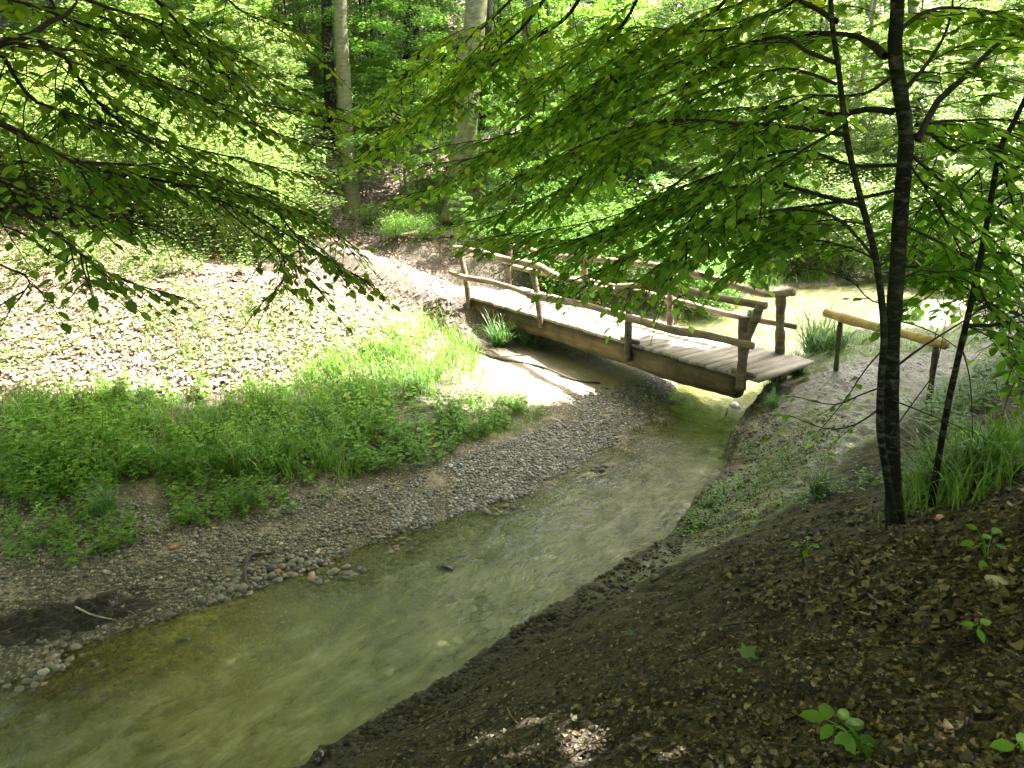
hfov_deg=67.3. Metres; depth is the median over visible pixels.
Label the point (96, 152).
leafy bush
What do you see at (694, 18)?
beech sapling
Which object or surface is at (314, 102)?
beech sapling
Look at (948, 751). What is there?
twigs
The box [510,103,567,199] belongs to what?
beech sapling
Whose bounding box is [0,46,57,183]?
beech sapling
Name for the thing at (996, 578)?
stone
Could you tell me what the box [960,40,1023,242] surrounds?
beech sapling
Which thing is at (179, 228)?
leafy bush
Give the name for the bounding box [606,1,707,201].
beech sapling
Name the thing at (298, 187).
leafy bush
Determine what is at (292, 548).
gravel
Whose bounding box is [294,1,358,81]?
beech sapling
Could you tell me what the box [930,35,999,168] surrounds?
beech sapling
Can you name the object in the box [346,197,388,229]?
seedling
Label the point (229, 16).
beech sapling
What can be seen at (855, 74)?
beech sapling
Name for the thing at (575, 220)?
leafy bush
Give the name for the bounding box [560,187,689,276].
leafy bush
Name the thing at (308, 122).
beech sapling
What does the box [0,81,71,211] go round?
leafy bush
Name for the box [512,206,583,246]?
leafy bush
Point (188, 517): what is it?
weeds
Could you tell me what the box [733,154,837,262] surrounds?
leafy bush
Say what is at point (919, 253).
leafy bush
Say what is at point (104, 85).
leafy bush
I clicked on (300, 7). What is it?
beech sapling
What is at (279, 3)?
beech sapling
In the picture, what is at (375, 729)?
soil clods
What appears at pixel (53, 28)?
beech sapling
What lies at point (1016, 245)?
leafy bush
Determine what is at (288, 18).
beech sapling
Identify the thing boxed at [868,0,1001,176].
beech sapling
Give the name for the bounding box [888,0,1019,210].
beech sapling
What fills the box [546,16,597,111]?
beech sapling
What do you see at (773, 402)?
sedge clump
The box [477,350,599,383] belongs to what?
driftwood
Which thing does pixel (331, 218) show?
seedling
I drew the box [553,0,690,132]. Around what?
beech sapling
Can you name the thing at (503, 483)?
gravel
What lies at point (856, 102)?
beech tree
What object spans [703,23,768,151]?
beech sapling
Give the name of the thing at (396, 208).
seedling
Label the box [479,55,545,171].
beech sapling
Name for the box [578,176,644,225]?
leafy bush
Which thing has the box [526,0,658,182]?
beech sapling
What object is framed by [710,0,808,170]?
beech sapling
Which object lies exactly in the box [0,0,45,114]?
beech sapling
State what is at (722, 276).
leafy bush
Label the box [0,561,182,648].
debris heap
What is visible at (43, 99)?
leafy bush
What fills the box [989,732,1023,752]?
seedling
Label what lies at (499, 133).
beech sapling
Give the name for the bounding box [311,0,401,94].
beech sapling
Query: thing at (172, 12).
beech sapling
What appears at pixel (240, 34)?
beech sapling
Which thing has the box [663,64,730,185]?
beech sapling
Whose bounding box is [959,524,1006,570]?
seedling
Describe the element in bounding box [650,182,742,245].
leafy bush
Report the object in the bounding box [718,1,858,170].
beech sapling
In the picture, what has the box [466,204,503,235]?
leafy bush
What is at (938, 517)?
pink blossom
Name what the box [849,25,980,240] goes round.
beech sapling
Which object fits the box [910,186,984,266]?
leafy bush
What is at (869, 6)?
beech tree
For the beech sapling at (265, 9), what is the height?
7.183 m
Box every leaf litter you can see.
[0,248,472,400]
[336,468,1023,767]
[351,249,447,293]
[675,414,854,549]
[705,456,1023,649]
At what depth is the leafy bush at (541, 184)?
21.41 m
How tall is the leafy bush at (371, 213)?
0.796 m
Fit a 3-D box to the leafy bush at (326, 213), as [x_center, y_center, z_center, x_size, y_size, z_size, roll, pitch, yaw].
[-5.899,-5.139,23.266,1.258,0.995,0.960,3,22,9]
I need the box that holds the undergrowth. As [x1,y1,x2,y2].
[236,124,583,246]
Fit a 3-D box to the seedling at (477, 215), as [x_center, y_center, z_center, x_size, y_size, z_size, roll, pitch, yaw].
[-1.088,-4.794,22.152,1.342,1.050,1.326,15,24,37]
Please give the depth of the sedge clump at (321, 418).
11.23 m
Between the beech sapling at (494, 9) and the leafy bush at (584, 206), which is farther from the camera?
the beech sapling at (494, 9)
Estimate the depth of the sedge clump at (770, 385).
11.96 m
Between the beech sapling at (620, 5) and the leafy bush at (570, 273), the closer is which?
the leafy bush at (570, 273)
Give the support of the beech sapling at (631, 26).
on the ground at (282, 610)
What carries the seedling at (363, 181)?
on the ground at (282, 610)
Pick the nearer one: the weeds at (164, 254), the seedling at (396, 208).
the weeds at (164, 254)
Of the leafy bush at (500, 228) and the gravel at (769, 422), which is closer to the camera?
the gravel at (769, 422)
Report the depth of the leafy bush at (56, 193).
17.15 m
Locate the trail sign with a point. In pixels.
(749, 313)
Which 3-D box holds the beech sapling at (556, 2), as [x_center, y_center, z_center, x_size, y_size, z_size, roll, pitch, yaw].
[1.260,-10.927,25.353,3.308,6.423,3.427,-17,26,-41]
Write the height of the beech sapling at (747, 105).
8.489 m
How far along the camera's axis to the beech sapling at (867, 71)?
26.05 m
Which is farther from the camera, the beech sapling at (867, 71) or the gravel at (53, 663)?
the beech sapling at (867, 71)
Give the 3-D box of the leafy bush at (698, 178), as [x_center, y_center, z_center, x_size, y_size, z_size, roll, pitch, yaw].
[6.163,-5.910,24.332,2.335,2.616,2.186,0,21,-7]
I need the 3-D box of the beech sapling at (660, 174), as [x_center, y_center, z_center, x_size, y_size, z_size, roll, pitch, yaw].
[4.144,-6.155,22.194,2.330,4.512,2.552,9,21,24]
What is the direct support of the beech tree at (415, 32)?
on the ground at (282, 610)
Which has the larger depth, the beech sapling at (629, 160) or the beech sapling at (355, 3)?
the beech sapling at (355, 3)
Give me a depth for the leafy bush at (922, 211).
24.71 m
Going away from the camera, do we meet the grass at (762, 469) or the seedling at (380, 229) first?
the grass at (762, 469)
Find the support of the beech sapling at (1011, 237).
on the ground at (282, 610)
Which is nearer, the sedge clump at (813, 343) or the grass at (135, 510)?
the grass at (135, 510)
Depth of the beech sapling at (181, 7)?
31.10 m
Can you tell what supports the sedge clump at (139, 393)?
on the ground at (282, 610)
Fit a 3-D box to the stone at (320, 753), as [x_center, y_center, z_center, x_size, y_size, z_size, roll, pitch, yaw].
[-1.173,2.271,4.694,0.068,0.065,0.121,0,19,0]
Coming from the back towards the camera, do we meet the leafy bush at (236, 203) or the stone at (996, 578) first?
the leafy bush at (236, 203)
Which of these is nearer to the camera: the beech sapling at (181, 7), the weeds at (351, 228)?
the weeds at (351, 228)
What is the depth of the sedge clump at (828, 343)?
12.97 m
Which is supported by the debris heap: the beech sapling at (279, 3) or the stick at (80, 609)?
the stick at (80, 609)
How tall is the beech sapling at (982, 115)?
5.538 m
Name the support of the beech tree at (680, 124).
on the ground at (282, 610)
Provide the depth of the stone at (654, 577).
5.89 m
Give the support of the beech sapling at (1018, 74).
on the ground at (282, 610)
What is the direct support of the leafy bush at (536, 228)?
on the ground at (282, 610)
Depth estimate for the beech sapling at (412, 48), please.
25.72 m
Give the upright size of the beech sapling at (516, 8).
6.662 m
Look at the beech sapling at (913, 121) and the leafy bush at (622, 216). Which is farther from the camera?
the beech sapling at (913, 121)
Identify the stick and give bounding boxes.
[75,606,113,619]
[740,737,850,753]
[849,579,909,607]
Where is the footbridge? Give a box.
[448,244,813,397]
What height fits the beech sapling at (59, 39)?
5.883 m
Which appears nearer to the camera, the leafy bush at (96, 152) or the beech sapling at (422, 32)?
the leafy bush at (96, 152)
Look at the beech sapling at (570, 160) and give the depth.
22.74 m
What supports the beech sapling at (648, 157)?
on the ground at (282, 610)
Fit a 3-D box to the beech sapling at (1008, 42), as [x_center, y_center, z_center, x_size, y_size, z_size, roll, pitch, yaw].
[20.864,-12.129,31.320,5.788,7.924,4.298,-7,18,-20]
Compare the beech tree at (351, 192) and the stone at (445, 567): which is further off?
the beech tree at (351, 192)
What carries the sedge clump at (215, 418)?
on the ground at (282, 610)
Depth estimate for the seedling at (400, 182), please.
25.26 m
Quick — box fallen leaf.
[736,642,757,662]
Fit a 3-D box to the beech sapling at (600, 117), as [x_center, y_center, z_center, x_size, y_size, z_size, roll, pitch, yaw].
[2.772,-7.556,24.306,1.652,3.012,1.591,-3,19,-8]
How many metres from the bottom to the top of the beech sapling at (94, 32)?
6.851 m
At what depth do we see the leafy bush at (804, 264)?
22.82 m
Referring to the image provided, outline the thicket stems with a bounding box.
[64,0,1017,194]
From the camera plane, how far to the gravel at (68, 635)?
8.08 m
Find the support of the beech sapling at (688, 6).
on the ground at (282, 610)
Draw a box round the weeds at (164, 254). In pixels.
[0,216,306,292]
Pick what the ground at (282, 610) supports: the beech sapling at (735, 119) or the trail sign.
the beech sapling at (735, 119)
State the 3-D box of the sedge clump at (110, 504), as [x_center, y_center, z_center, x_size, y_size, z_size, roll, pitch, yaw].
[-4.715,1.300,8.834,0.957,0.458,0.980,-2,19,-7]
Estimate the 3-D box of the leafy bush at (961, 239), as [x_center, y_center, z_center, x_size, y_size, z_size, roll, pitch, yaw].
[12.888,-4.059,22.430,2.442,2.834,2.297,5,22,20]
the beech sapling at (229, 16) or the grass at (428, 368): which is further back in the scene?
the beech sapling at (229, 16)
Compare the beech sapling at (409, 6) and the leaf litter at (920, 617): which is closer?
the leaf litter at (920, 617)
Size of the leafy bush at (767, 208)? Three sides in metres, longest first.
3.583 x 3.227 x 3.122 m
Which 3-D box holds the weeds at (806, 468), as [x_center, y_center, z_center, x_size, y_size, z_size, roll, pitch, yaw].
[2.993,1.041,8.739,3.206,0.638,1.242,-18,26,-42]
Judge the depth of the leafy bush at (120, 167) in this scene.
18.21 m
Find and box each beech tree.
[0,0,400,334]
[320,0,335,153]
[322,0,1023,527]
[334,0,361,219]
[402,0,422,136]
[437,0,486,222]
[478,0,496,132]
[521,0,534,157]
[819,0,877,249]
[857,0,872,186]
[907,0,924,201]
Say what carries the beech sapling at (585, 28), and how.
on the ground at (282, 610)
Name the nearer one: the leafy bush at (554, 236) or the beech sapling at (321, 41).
the leafy bush at (554, 236)
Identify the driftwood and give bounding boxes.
[242,551,271,590]
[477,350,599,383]
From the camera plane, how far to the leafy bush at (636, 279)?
18.42 m
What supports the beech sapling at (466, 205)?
on the ground at (282, 610)
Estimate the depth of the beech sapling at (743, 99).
22.70 m
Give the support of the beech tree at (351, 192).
on the ground at (282, 610)
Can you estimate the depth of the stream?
7.14 m
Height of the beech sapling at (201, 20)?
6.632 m
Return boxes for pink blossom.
[934,514,944,520]
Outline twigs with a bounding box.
[395,483,1023,767]
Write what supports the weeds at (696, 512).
on the ground at (282, 610)
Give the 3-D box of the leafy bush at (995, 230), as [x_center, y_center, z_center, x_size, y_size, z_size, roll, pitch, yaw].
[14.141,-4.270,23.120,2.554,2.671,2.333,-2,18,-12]
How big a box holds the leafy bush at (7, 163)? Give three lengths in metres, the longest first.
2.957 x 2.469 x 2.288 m
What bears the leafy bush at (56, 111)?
on the ground at (282, 610)
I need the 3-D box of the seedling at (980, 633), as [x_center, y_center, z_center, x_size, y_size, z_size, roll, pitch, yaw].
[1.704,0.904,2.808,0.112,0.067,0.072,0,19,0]
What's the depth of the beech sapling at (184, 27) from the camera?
27.15 m
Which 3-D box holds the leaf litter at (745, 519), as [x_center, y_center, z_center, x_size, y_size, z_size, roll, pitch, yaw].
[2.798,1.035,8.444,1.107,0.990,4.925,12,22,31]
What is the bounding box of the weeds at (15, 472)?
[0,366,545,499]
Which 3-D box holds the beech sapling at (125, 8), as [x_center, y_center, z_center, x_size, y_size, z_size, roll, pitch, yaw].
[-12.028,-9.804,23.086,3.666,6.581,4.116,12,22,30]
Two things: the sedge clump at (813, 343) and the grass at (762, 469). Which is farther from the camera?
the sedge clump at (813, 343)
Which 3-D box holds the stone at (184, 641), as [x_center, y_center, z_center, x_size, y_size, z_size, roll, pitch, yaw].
[-3.071,2.410,7.191,0.156,0.075,0.081,-12,22,-31]
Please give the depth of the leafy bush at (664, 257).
18.83 m
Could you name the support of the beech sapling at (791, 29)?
on the ground at (282, 610)
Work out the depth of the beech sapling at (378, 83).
25.31 m
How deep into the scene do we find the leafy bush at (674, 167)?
23.16 m
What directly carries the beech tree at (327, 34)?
on the ground at (282, 610)
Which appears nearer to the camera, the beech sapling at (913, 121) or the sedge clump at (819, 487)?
the sedge clump at (819, 487)
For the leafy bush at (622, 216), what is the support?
on the ground at (282, 610)
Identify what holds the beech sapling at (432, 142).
on the ground at (282, 610)
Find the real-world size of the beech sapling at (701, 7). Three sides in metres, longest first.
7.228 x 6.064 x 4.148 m
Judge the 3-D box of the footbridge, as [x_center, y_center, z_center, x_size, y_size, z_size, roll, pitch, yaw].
[1.635,-1.540,14.489,1.894,1.642,8.020,-15,24,-36]
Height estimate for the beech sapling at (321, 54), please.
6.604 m
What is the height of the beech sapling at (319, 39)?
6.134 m
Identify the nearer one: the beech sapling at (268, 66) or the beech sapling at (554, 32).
the beech sapling at (268, 66)
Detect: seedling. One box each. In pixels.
[321,213,335,235]
[337,167,376,192]
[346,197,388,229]
[363,215,392,242]
[382,195,406,218]
[387,166,408,189]
[408,211,430,227]
[434,191,472,218]
[458,200,491,228]
[791,536,819,556]
[799,703,881,757]
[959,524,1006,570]
[960,618,990,642]
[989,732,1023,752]
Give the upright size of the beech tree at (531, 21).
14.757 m
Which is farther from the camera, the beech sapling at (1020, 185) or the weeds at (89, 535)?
the beech sapling at (1020, 185)
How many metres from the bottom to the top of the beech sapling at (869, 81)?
7.323 m
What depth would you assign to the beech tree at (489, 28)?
26.83 m
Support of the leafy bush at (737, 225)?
on the ground at (282, 610)
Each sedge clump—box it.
[64,472,136,514]
[118,372,172,401]
[170,400,239,433]
[290,391,347,429]
[393,368,431,395]
[474,311,527,346]
[513,323,544,346]
[754,386,789,409]
[762,376,793,394]
[768,335,831,376]
[772,298,866,354]
[780,456,854,498]
[800,312,869,352]
[864,411,1022,495]
[904,295,935,320]
[905,398,1023,480]
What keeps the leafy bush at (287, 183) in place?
on the ground at (282, 610)
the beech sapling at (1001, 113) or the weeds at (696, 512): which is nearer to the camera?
the weeds at (696, 512)
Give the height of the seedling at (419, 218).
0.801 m
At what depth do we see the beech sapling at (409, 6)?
26.82 m
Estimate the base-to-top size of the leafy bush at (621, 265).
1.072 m
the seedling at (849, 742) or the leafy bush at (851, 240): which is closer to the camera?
the seedling at (849, 742)
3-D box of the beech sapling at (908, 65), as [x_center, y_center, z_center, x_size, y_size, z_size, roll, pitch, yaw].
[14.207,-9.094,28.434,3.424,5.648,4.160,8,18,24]
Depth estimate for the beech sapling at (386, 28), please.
23.44 m
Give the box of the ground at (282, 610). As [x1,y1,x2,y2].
[0,0,1023,767]
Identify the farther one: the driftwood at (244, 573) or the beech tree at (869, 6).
the beech tree at (869, 6)
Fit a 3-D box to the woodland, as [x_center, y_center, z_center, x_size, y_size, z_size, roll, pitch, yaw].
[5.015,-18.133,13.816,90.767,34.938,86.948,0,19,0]
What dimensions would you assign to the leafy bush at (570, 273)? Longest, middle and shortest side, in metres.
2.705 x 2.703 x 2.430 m
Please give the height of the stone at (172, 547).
0.045 m
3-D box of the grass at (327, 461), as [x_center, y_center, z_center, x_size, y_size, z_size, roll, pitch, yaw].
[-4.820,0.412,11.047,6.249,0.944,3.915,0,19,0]
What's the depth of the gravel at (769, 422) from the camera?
10.77 m
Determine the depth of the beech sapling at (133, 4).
21.31 m
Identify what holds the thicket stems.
on the ground at (282, 610)
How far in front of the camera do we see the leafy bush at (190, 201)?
18.61 m
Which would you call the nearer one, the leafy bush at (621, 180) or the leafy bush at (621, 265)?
the leafy bush at (621, 265)
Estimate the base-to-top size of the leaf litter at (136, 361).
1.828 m
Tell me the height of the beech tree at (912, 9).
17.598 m
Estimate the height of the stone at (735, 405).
0.138 m
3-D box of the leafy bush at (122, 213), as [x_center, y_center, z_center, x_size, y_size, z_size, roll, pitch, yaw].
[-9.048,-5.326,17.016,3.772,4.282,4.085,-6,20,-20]
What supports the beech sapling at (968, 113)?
on the ground at (282, 610)
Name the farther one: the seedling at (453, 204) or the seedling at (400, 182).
the seedling at (400, 182)
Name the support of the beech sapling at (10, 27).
on the ground at (282, 610)
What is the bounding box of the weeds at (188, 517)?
[156,442,370,525]
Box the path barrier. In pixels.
[822,308,949,403]
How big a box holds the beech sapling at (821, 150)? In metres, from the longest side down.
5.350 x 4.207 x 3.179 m
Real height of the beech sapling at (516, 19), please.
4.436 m
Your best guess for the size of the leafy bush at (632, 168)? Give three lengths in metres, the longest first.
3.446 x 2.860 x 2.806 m
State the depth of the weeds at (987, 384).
8.31 m
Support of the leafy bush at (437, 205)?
on the ground at (282, 610)
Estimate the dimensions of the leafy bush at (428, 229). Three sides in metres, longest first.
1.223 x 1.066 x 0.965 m
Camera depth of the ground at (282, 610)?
8.83 m
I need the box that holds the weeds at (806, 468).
[692,424,856,536]
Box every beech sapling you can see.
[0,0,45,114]
[0,0,108,151]
[0,0,116,195]
[0,29,66,189]
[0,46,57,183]
[3,0,101,108]
[41,0,154,122]
[44,0,127,92]
[49,0,196,121]
[69,0,224,166]
[80,10,206,217]
[109,0,184,100]
[112,1,169,76]
[117,0,217,29]
[133,9,269,216]
[138,0,239,148]
[141,0,239,91]
[159,0,206,94]
[168,0,339,243]
[180,0,298,167]
[188,0,302,78]
[191,0,314,143]
[191,19,346,233]
[194,0,261,140]
[213,0,316,110]
[220,0,267,55]
[239,21,359,182]
[246,0,335,107]
[256,0,336,114]
[271,90,338,191]
[283,0,385,114]
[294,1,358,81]
[298,0,402,133]
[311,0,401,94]
[317,0,450,197]
[333,0,457,154]
[347,0,402,103]
[354,73,396,160]
[362,0,451,131]
[379,0,451,77]
[399,80,451,214]
[409,51,486,171]
[420,0,479,119]
[447,182,479,245]
[454,0,521,87]
[458,101,535,213]
[470,81,544,209]
[477,0,580,174]
[478,66,527,189]
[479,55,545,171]
[497,0,545,107]
[509,0,588,119]
[510,0,574,88]
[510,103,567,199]
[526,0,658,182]
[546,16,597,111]
[550,116,595,198]
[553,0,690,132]
[555,0,612,88]
[555,0,681,158]
[573,0,764,195]
[575,0,660,139]
[579,0,691,164]
[579,109,625,181]
[584,0,773,227]
[588,0,662,116]
[599,87,665,201]
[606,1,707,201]
[607,88,686,230]
[624,105,675,200]
[638,5,714,169]
[658,0,763,176]
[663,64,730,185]
[669,62,806,253]
[671,14,716,128]
[679,64,768,183]
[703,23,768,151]
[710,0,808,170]
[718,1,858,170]
[742,4,831,200]
[757,29,875,269]
[762,0,887,188]
[767,76,840,222]
[782,28,895,237]
[787,14,897,220]
[796,0,903,160]
[808,9,888,181]
[814,92,936,256]
[846,59,942,204]
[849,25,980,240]
[863,56,995,246]
[866,78,934,205]
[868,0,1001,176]
[874,55,946,162]
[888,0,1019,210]
[916,83,1003,236]
[924,95,1023,299]
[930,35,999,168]
[932,90,1023,257]
[941,89,1023,241]
[945,0,1023,164]
[945,66,1023,204]
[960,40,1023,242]
[962,207,1023,298]
[980,232,1023,287]
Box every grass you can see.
[0,363,384,484]
[1,473,354,547]
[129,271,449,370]
[226,305,492,420]
[440,389,554,445]
[692,260,837,293]
[698,433,809,509]
[817,313,995,364]
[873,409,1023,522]
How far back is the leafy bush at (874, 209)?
24.83 m
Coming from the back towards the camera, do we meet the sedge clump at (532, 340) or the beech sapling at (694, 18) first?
the beech sapling at (694, 18)
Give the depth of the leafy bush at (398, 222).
21.56 m
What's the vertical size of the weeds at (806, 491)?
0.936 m
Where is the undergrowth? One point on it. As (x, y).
(382, 199)
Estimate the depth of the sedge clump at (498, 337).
15.39 m
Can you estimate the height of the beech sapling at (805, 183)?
6.746 m
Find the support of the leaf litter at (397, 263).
on the ground at (282, 610)
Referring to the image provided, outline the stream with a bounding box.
[0,279,1023,767]
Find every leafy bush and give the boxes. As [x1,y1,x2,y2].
[0,11,119,221]
[0,51,138,201]
[0,54,110,205]
[0,67,68,190]
[0,70,54,210]
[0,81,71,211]
[0,102,24,200]
[1,37,187,233]
[44,96,172,211]
[53,79,173,207]
[57,102,180,223]
[70,98,222,245]
[102,80,237,233]
[146,100,246,219]
[160,105,305,267]
[170,128,291,254]
[183,106,336,255]
[244,147,317,238]
[302,202,337,227]
[357,203,383,225]
[373,206,417,240]
[403,181,445,219]
[408,208,441,238]
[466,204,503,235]
[472,217,526,253]
[493,150,579,218]
[497,202,548,241]
[508,186,575,257]
[509,221,553,258]
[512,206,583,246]
[512,214,590,284]
[516,208,639,303]
[539,159,647,223]
[544,184,609,230]
[554,198,622,252]
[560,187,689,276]
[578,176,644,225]
[587,134,648,205]
[591,111,668,201]
[596,248,639,281]
[598,239,691,307]
[599,189,651,253]
[620,133,699,216]
[622,216,729,293]
[645,216,711,286]
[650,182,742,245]
[673,158,731,212]
[673,244,752,317]
[690,243,753,305]
[691,168,792,260]
[721,155,827,276]
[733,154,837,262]
[770,188,857,275]
[774,161,851,238]
[813,168,892,277]
[821,206,871,260]
[824,203,881,265]
[855,171,975,277]
[856,168,934,260]
[888,170,959,260]
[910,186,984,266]
[919,197,995,283]
[935,204,1022,268]
[973,188,1023,264]
[999,224,1022,258]
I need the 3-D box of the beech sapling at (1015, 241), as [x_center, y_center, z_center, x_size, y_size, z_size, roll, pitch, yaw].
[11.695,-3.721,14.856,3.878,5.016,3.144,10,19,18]
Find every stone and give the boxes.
[168,545,176,549]
[175,636,191,645]
[314,746,325,765]
[436,564,453,571]
[649,574,659,581]
[729,402,739,407]
[984,574,1009,585]
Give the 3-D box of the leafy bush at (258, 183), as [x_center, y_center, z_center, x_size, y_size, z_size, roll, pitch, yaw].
[-6.024,-4.265,16.939,3.169,3.739,3.587,-12,20,-25]
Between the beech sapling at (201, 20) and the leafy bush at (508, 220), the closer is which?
the leafy bush at (508, 220)
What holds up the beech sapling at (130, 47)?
on the ground at (282, 610)
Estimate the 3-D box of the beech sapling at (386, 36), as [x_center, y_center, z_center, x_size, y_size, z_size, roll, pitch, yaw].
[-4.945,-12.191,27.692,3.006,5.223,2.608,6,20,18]
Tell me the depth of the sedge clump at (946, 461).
5.25 m
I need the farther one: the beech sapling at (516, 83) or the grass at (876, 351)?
the beech sapling at (516, 83)
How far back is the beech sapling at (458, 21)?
27.39 m
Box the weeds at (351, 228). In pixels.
[317,207,465,241]
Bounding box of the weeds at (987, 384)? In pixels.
[915,332,1023,432]
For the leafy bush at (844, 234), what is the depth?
24.70 m
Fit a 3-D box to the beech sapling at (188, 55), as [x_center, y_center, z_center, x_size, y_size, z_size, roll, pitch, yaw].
[-8.973,-7.316,21.390,3.548,5.745,4.174,1,19,4]
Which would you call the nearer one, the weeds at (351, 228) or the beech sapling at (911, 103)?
the weeds at (351, 228)
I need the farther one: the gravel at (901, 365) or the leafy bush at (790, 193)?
the leafy bush at (790, 193)
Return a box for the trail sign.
[747,309,752,317]
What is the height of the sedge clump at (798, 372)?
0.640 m
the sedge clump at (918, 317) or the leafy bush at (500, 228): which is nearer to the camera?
the sedge clump at (918, 317)
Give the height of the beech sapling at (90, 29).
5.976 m
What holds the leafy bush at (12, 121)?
on the ground at (282, 610)
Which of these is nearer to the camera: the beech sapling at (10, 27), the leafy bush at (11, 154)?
the leafy bush at (11, 154)
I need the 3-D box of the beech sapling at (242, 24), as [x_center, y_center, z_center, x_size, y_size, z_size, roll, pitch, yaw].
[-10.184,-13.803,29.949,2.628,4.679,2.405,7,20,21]
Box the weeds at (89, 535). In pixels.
[0,482,155,567]
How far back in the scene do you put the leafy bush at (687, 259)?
20.68 m
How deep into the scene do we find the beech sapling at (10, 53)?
20.67 m
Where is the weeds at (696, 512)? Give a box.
[670,439,757,535]
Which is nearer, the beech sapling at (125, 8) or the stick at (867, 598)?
the stick at (867, 598)
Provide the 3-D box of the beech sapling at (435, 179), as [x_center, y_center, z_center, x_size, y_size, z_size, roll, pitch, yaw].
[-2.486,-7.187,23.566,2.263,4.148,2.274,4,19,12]
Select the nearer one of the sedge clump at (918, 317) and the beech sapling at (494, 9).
the sedge clump at (918, 317)
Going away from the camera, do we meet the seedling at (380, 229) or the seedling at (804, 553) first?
the seedling at (804, 553)
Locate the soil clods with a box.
[308,440,777,763]
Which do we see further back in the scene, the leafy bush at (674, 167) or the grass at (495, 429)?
the leafy bush at (674, 167)
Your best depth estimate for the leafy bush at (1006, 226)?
24.66 m
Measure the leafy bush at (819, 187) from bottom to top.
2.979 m
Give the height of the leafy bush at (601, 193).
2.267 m
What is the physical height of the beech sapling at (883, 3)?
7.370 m
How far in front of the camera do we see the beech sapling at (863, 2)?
27.97 m
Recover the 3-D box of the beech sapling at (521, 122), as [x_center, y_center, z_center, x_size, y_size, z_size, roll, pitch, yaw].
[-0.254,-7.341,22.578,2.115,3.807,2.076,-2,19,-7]
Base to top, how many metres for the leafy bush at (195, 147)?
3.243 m
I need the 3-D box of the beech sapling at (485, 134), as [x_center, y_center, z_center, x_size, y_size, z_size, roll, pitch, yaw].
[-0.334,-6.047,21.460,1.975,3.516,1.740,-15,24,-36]
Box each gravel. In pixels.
[0,462,616,739]
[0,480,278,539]
[0,481,451,655]
[151,440,574,564]
[191,548,330,616]
[390,376,674,529]
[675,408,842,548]
[735,400,805,448]
[819,328,988,389]
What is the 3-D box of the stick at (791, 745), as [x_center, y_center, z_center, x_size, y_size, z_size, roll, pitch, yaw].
[0.920,1.196,2.538,0.026,0.189,0.362,-18,26,-42]
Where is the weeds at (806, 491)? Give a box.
[777,455,909,510]
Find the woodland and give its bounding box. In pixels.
[0,0,1023,175]
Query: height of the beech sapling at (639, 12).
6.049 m
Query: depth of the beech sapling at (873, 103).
24.38 m
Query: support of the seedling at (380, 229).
on the ground at (282, 610)
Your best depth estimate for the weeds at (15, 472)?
10.39 m
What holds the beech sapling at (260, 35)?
on the ground at (282, 610)
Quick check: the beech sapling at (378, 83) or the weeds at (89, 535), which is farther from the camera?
the beech sapling at (378, 83)
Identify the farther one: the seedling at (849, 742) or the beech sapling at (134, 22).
the beech sapling at (134, 22)
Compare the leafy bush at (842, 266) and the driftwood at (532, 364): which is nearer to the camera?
the driftwood at (532, 364)
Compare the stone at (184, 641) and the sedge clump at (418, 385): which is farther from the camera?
the sedge clump at (418, 385)
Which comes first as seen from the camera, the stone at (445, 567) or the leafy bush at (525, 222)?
the stone at (445, 567)
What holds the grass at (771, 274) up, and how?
on the ground at (282, 610)
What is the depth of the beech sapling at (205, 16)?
25.41 m
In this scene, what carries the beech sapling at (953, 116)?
on the ground at (282, 610)
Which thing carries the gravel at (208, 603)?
on the ground at (282, 610)
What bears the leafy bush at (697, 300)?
on the ground at (282, 610)
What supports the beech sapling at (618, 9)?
on the ground at (282, 610)
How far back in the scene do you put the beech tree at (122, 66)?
3.53 m
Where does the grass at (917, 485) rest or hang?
on the ground at (282, 610)
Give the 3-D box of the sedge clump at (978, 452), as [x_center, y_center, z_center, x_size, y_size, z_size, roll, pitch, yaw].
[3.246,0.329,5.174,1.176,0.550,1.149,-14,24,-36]
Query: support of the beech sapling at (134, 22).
on the ground at (282, 610)
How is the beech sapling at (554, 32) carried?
on the ground at (282, 610)

